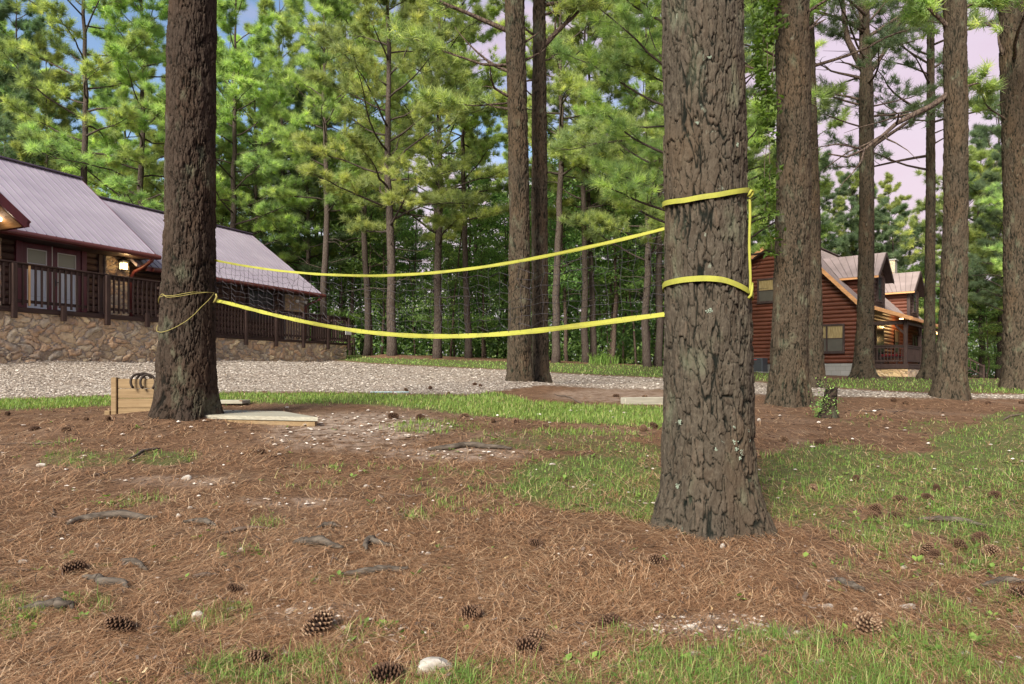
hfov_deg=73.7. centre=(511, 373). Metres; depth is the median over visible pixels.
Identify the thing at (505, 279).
sapling
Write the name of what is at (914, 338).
window
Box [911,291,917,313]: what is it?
window
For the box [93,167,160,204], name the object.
broadleaf tree
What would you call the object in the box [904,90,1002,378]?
pine tree
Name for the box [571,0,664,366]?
pine tree
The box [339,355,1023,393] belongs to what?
verge grass
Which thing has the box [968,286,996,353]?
broadleaf tree
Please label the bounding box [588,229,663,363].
broadleaf tree
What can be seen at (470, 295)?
broadleaf tree
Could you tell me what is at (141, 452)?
tree root
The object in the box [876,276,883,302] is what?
window
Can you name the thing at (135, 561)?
tree root
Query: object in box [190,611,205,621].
stone
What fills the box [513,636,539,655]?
pine cone
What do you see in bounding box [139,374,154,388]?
horseshoe
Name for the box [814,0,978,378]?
pine tree
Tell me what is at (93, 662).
stick
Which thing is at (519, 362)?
pine tree
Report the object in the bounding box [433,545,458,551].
stick
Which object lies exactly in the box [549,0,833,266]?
pine tree
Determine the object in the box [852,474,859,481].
pine cone
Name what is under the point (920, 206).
pine tree
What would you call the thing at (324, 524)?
tree root
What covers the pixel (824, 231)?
pine tree
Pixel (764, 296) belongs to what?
window
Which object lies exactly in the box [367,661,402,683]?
pine cone
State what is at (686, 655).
ground weeds
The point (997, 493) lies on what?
pine cone
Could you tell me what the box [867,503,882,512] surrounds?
pine cone
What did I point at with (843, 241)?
pine tree
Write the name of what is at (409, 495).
stick
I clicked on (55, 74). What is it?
pine tree
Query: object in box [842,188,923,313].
pine tree
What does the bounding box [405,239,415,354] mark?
sapling
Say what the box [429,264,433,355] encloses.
sapling
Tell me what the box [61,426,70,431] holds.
pine cone
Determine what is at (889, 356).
porch bench
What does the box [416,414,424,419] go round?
pine cone
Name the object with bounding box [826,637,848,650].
pine cone
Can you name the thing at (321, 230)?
broadleaf tree
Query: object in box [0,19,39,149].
pine tree
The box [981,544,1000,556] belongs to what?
pine cone
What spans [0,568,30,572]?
stick
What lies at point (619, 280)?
sapling
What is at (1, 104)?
broadleaf tree
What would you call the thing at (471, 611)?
pine cone
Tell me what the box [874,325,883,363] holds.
door
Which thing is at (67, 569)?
pine cone
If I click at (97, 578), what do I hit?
tree root
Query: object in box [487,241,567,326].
broadleaf tree
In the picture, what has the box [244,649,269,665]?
pine cone
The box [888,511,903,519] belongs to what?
pine cone
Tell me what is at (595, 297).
broadleaf tree
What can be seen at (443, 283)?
broadleaf tree
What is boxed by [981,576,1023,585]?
tree root
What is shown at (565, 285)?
broadleaf tree
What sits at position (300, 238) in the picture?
pine tree
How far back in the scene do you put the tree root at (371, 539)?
2.96 m
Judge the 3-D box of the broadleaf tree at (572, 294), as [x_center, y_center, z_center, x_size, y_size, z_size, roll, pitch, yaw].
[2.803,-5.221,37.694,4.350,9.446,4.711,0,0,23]
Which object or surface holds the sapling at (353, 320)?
on the ground at (330, 418)
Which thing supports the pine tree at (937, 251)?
on the ground at (330, 418)
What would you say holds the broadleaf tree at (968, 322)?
on the ground at (330, 418)
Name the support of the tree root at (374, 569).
on the ground at (330, 418)
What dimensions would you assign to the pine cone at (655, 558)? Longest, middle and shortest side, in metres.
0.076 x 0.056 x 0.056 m
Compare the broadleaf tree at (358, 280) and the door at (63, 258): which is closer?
the door at (63, 258)
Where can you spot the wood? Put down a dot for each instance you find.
(627, 360)
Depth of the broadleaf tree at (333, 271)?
52.96 m
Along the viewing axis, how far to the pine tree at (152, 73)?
42.99 m
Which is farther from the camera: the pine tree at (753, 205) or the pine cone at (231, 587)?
the pine tree at (753, 205)
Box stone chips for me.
[1,406,1023,682]
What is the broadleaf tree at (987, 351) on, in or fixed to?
on the ground at (330, 418)
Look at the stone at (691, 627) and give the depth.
2.19 m
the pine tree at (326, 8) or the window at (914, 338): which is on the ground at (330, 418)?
the pine tree at (326, 8)
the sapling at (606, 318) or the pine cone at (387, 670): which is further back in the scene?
the sapling at (606, 318)
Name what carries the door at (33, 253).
in the log lodge
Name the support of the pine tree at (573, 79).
on the ground at (330, 418)
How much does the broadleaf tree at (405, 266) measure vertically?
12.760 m
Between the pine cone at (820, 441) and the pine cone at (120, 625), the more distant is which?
the pine cone at (820, 441)
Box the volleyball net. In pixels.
[156,187,753,338]
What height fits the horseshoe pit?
0.482 m
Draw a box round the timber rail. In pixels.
[621,397,662,404]
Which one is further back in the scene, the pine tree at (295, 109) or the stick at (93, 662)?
the pine tree at (295, 109)
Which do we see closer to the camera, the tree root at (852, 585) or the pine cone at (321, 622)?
the pine cone at (321, 622)
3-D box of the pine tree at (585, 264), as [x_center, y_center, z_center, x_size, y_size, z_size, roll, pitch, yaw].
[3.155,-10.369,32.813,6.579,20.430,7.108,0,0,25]
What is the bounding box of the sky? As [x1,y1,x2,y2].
[0,0,1001,373]
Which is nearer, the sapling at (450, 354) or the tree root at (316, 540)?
the tree root at (316, 540)
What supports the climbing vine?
attached to the pine tree at (789, 384)
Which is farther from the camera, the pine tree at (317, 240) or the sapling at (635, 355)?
the pine tree at (317, 240)
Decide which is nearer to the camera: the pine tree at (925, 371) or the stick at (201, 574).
the stick at (201, 574)
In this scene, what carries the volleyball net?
attached to the pine tree at (710, 487)
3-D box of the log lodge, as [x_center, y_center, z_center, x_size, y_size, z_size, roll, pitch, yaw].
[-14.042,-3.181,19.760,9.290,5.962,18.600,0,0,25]
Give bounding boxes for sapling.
[351,248,354,354]
[369,216,372,354]
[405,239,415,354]
[412,217,416,353]
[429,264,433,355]
[449,230,461,356]
[449,261,455,356]
[482,281,485,357]
[496,214,505,357]
[598,258,602,353]
[605,233,608,357]
[617,233,620,313]
[622,266,627,363]
[627,216,636,363]
[653,258,656,363]
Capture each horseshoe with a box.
[129,373,145,387]
[136,372,151,378]
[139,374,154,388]
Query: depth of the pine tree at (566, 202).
33.14 m
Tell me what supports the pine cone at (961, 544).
on the ground at (330, 418)
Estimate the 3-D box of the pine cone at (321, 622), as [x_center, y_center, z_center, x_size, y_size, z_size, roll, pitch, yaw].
[-0.604,0.785,2.133,0.109,0.080,0.079,-46,35,-21]
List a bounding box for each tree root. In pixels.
[18,597,74,610]
[66,509,157,524]
[81,573,128,588]
[119,557,148,569]
[128,447,159,459]
[183,517,216,525]
[292,535,343,548]
[316,521,341,527]
[342,565,408,575]
[362,535,393,549]
[427,442,511,449]
[830,577,864,591]
[918,515,986,526]
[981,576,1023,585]
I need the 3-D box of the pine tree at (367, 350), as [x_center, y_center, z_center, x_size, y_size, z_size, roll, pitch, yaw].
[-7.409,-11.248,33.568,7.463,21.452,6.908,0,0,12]
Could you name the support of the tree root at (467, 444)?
on the ground at (330, 418)
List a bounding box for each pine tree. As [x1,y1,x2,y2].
[0,0,69,164]
[0,0,96,172]
[0,0,165,183]
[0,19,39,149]
[0,30,106,195]
[0,67,88,157]
[15,0,244,210]
[60,68,159,208]
[65,33,163,204]
[99,118,164,202]
[113,42,239,229]
[129,144,163,195]
[135,0,332,245]
[148,0,223,420]
[215,36,314,264]
[216,0,349,260]
[216,33,277,222]
[239,79,333,271]
[250,54,360,340]
[258,0,393,341]
[260,42,381,312]
[289,0,487,355]
[291,0,413,316]
[300,0,425,355]
[331,138,425,335]
[337,0,508,357]
[358,123,432,327]
[378,30,501,355]
[379,0,532,357]
[379,0,546,381]
[431,113,508,355]
[476,97,576,303]
[485,0,641,362]
[493,183,587,319]
[506,0,640,362]
[525,0,624,382]
[527,10,642,362]
[529,155,611,360]
[547,0,852,268]
[548,0,664,366]
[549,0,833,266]
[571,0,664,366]
[580,209,653,363]
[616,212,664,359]
[648,6,852,292]
[649,0,779,543]
[651,154,767,297]
[744,0,942,387]
[745,0,826,407]
[747,135,821,246]
[747,164,774,243]
[751,141,850,251]
[752,152,839,252]
[754,149,858,256]
[812,0,1018,400]
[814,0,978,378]
[819,0,1000,379]
[821,170,911,270]
[833,169,904,265]
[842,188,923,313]
[853,202,938,324]
[858,0,1023,390]
[874,172,936,300]
[890,218,941,341]
[893,146,1002,348]
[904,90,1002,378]
[915,179,1002,376]
[935,143,1002,377]
[936,111,1002,330]
[971,181,1002,276]
[976,203,1002,321]
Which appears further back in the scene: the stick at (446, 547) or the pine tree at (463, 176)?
the pine tree at (463, 176)
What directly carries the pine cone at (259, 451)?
on the ground at (330, 418)
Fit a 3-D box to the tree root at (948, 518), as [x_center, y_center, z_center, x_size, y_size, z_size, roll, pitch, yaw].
[2.175,0.723,3.387,0.291,0.033,0.075,0,0,23]
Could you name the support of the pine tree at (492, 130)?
on the ground at (330, 418)
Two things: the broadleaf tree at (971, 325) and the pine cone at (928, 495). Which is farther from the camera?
the broadleaf tree at (971, 325)
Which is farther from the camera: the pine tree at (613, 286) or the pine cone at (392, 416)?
the pine tree at (613, 286)
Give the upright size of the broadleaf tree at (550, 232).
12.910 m
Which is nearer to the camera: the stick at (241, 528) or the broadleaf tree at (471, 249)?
the stick at (241, 528)
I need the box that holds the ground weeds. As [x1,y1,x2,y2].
[0,421,1023,683]
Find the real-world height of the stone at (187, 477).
0.041 m
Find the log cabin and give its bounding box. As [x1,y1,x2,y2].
[751,247,984,378]
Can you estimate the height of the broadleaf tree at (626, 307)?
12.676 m
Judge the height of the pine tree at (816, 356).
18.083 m
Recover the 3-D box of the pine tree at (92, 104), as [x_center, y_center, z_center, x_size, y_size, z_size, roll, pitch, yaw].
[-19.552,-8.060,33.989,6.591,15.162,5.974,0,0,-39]
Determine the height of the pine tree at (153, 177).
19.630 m
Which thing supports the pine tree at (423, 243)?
on the ground at (330, 418)
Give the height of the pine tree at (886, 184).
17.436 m
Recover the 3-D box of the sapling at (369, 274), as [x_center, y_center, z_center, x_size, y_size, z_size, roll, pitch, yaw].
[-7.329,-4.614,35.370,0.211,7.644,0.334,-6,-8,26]
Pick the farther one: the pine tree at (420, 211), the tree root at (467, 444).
the pine tree at (420, 211)
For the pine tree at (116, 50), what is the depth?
28.77 m
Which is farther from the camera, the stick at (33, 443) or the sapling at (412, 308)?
the sapling at (412, 308)
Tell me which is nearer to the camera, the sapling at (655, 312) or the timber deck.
the timber deck
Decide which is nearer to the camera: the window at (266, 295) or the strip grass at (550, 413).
the strip grass at (550, 413)
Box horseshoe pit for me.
[104,377,317,426]
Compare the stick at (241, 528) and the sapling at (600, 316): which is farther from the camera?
the sapling at (600, 316)
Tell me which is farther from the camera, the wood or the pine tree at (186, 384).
the wood
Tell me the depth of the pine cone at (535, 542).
2.95 m
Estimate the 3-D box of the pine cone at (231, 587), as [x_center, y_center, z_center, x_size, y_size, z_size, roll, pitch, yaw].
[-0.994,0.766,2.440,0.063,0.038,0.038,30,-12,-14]
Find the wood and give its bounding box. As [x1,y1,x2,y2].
[309,277,996,373]
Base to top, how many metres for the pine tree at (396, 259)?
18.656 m
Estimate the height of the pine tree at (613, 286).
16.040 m
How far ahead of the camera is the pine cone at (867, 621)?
2.12 m
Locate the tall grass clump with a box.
[573,351,627,363]
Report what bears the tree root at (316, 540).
on the ground at (330, 418)
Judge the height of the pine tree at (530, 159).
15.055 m
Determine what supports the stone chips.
on the ground at (330, 418)
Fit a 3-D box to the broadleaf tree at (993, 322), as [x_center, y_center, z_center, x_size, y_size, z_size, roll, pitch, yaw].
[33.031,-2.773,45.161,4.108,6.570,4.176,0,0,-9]
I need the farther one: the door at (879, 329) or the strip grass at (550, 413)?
the door at (879, 329)
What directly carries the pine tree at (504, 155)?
on the ground at (330, 418)
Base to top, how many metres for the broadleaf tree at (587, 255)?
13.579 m
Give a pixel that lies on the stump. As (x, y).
(828, 407)
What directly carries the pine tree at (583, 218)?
on the ground at (330, 418)
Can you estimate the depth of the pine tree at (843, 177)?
53.88 m
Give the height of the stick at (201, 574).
0.020 m
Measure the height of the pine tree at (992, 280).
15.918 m
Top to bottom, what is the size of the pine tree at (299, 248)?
15.920 m
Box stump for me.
[806,377,841,418]
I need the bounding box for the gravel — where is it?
[0,360,1023,398]
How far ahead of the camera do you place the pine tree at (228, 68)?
30.45 m
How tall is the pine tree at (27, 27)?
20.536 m
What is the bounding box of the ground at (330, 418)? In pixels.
[0,354,1023,683]
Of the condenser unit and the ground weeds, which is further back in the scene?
the condenser unit
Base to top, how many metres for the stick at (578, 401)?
0.111 m
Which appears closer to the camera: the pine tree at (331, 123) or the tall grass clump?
the tall grass clump
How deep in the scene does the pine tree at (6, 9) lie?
32.51 m
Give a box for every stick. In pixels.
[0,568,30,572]
[1,442,68,444]
[83,660,107,664]
[90,471,114,475]
[189,572,217,578]
[219,526,274,534]
[395,493,426,496]
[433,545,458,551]
[555,394,589,405]
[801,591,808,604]
[856,409,903,411]
[1003,414,1022,419]
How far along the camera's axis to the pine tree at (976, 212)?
44.06 m
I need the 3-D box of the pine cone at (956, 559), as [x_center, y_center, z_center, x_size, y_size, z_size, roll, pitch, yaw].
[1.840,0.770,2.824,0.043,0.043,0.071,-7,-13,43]
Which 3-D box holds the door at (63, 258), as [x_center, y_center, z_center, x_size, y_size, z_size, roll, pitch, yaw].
[-11.946,-2.388,18.339,0.127,1.935,0.750,0,0,25]
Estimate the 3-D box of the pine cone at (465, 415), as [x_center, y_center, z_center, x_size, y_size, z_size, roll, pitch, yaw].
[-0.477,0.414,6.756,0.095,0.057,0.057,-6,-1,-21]
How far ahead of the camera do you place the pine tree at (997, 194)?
34.41 m
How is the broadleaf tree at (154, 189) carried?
on the ground at (330, 418)
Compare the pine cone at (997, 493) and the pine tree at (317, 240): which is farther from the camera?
the pine tree at (317, 240)
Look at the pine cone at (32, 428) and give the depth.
5.88 m
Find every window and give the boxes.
[245,288,274,322]
[756,278,772,303]
[823,324,844,353]
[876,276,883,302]
[892,330,899,353]
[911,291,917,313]
[911,334,917,345]
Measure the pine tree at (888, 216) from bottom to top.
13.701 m
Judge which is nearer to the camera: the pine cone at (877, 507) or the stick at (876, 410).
the pine cone at (877, 507)
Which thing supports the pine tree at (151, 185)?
on the ground at (330, 418)
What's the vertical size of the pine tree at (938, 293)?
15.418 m
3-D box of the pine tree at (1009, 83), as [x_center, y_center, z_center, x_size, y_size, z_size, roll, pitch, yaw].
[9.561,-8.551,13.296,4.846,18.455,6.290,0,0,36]
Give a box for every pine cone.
[28,425,39,431]
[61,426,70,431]
[61,560,86,574]
[103,615,134,635]
[225,583,242,594]
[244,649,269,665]
[254,448,264,454]
[300,609,333,640]
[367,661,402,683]
[388,412,398,418]
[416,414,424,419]
[458,604,481,620]
[459,413,468,417]
[512,418,518,423]
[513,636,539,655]
[524,628,544,642]
[527,538,542,547]
[597,613,619,630]
[640,424,646,430]
[646,553,665,566]
[648,422,657,428]
[779,436,788,441]
[808,483,817,491]
[815,438,824,444]
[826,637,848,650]
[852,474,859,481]
[852,611,882,637]
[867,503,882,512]
[867,510,879,519]
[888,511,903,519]
[892,494,908,503]
[920,542,934,555]
[921,493,933,499]
[927,549,941,559]
[933,484,940,491]
[951,555,963,564]
[953,538,967,550]
[971,531,989,544]
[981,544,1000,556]
[988,490,1001,498]
[1007,585,1023,601]
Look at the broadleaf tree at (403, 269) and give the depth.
54.62 m
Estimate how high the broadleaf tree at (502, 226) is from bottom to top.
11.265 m
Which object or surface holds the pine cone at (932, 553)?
on the ground at (330, 418)
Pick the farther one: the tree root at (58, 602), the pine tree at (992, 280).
the pine tree at (992, 280)
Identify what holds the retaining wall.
on the ground at (330, 418)
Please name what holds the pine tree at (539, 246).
on the ground at (330, 418)
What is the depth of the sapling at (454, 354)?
36.65 m
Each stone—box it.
[181,475,191,479]
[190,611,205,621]
[417,657,453,675]
[682,624,699,631]
[818,604,833,610]
[900,603,915,608]
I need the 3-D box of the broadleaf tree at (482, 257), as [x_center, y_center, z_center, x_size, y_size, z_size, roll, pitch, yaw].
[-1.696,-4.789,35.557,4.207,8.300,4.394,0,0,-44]
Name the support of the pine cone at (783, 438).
on the ground at (330, 418)
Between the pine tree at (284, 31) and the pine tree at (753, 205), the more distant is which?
the pine tree at (753, 205)
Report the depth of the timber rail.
8.67 m
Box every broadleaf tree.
[0,59,63,159]
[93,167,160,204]
[122,173,163,203]
[158,96,287,236]
[272,235,342,339]
[285,163,360,311]
[287,195,384,342]
[297,109,409,354]
[310,185,398,311]
[331,206,386,321]
[339,194,418,354]
[356,190,432,348]
[356,213,430,326]
[378,212,449,353]
[400,241,479,342]
[407,207,484,350]
[426,144,530,297]
[431,204,508,357]
[447,229,498,356]
[450,246,502,353]
[467,177,551,358]
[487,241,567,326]
[500,150,596,360]
[529,142,610,360]
[531,194,598,349]
[547,107,663,362]
[548,174,616,360]
[568,173,644,360]
[572,241,618,338]
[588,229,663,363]
[599,120,663,342]
[898,263,939,331]
[922,278,994,366]
[937,270,985,352]
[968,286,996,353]
[968,296,1002,377]
[982,284,1002,354]
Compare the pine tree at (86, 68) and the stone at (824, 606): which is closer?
the stone at (824, 606)
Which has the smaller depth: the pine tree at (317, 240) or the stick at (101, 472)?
the stick at (101, 472)
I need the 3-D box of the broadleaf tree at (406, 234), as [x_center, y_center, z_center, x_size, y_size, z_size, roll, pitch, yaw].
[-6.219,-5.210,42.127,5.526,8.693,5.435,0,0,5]
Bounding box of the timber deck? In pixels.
[0,259,350,349]
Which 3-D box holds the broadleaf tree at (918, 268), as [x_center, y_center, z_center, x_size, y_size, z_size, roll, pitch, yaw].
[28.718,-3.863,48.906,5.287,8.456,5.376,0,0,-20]
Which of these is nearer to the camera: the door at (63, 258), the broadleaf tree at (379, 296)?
the door at (63, 258)
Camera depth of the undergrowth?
37.64 m
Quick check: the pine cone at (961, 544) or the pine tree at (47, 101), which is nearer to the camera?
the pine cone at (961, 544)
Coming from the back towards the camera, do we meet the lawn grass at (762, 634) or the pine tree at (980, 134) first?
the pine tree at (980, 134)
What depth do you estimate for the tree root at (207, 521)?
3.21 m
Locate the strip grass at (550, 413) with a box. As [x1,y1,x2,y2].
[0,390,662,434]
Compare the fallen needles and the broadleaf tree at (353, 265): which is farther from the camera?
the broadleaf tree at (353, 265)
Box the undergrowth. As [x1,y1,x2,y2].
[291,219,996,377]
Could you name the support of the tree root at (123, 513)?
on the ground at (330, 418)
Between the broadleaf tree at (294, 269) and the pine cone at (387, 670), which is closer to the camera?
the pine cone at (387, 670)
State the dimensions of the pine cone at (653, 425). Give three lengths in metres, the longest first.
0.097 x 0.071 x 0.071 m
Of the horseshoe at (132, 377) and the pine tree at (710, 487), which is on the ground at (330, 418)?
the pine tree at (710, 487)
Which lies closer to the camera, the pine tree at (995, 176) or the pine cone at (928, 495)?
the pine cone at (928, 495)
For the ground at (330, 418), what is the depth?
4.23 m
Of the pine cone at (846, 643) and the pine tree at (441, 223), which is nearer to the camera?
the pine cone at (846, 643)
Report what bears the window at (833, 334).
in the log cabin
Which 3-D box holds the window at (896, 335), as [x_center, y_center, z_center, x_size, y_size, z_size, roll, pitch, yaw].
[20.953,-1.733,37.229,0.160,1.315,1.140,0,0,41]
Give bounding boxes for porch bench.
[879,354,900,363]
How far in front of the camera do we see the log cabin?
33.75 m
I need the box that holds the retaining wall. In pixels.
[0,311,346,363]
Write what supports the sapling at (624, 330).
on the ground at (330, 418)
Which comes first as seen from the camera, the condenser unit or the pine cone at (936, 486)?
the pine cone at (936, 486)
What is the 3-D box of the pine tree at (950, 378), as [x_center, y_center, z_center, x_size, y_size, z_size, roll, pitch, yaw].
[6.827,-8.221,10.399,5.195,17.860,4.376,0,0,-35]
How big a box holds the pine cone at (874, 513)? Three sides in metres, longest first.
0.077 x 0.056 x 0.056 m
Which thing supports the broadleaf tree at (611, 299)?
on the ground at (330, 418)
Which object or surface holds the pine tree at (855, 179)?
on the ground at (330, 418)
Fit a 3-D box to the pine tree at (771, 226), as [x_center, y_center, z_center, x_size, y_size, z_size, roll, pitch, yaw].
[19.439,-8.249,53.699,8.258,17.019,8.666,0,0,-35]
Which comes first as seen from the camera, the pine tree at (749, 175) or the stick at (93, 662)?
the stick at (93, 662)
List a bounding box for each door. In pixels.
[22,242,52,309]
[53,247,80,311]
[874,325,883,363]
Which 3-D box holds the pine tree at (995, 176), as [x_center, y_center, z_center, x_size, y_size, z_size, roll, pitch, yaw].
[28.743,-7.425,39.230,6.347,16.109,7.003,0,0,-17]
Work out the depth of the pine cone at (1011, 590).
2.46 m
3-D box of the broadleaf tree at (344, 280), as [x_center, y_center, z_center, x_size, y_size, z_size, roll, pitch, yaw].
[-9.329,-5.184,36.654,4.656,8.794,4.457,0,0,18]
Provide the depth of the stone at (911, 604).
2.36 m
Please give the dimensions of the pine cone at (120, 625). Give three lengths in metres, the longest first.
0.088 x 0.065 x 0.064 m
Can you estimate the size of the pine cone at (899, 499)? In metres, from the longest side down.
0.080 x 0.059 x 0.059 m
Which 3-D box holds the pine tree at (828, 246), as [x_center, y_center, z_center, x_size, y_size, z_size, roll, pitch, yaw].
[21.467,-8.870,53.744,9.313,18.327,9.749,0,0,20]
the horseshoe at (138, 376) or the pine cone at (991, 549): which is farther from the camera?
the horseshoe at (138, 376)
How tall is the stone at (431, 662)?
0.055 m
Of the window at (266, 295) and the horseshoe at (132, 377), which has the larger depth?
the window at (266, 295)
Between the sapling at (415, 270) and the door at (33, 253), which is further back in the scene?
the sapling at (415, 270)
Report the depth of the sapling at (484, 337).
36.84 m
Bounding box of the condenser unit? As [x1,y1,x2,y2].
[753,358,768,372]
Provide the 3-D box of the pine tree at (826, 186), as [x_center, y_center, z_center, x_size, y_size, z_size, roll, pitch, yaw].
[9.108,-9.303,27.056,8.015,19.167,7.504,0,0,44]
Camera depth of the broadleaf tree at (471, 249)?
45.84 m
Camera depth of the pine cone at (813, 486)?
3.91 m
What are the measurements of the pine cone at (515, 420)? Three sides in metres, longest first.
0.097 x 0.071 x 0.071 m
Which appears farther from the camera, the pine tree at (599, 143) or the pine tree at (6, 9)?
the pine tree at (6, 9)
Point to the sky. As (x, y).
(984, 45)
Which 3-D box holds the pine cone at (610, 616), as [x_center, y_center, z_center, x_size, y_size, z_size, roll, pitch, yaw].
[0.316,0.798,2.205,0.083,0.050,0.050,-13,17,-29]
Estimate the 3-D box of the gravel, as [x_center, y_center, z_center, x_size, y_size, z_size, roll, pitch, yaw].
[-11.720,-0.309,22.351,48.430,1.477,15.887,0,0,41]
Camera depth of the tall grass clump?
29.38 m
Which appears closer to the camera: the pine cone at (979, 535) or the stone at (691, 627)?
the stone at (691, 627)
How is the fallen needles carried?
on the ground at (330, 418)
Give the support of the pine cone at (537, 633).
on the ground at (330, 418)
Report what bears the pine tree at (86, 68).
on the ground at (330, 418)
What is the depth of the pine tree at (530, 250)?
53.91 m
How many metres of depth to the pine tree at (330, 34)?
25.66 m
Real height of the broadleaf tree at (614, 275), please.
12.558 m
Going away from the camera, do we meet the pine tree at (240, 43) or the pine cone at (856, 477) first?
the pine cone at (856, 477)
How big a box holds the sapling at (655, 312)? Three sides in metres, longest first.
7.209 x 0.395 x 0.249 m
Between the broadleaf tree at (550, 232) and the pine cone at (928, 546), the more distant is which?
the broadleaf tree at (550, 232)
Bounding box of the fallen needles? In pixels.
[0,395,1023,683]
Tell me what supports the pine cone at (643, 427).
on the ground at (330, 418)
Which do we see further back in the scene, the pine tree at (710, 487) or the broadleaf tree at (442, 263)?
the broadleaf tree at (442, 263)
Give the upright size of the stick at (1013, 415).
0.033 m
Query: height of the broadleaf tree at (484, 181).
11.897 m
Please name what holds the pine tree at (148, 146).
on the ground at (330, 418)
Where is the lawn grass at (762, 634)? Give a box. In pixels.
[0,392,1023,683]
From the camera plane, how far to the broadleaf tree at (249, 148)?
38.17 m
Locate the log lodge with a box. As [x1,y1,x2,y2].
[0,155,325,340]
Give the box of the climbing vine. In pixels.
[749,0,790,258]
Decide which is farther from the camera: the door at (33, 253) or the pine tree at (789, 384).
the door at (33, 253)

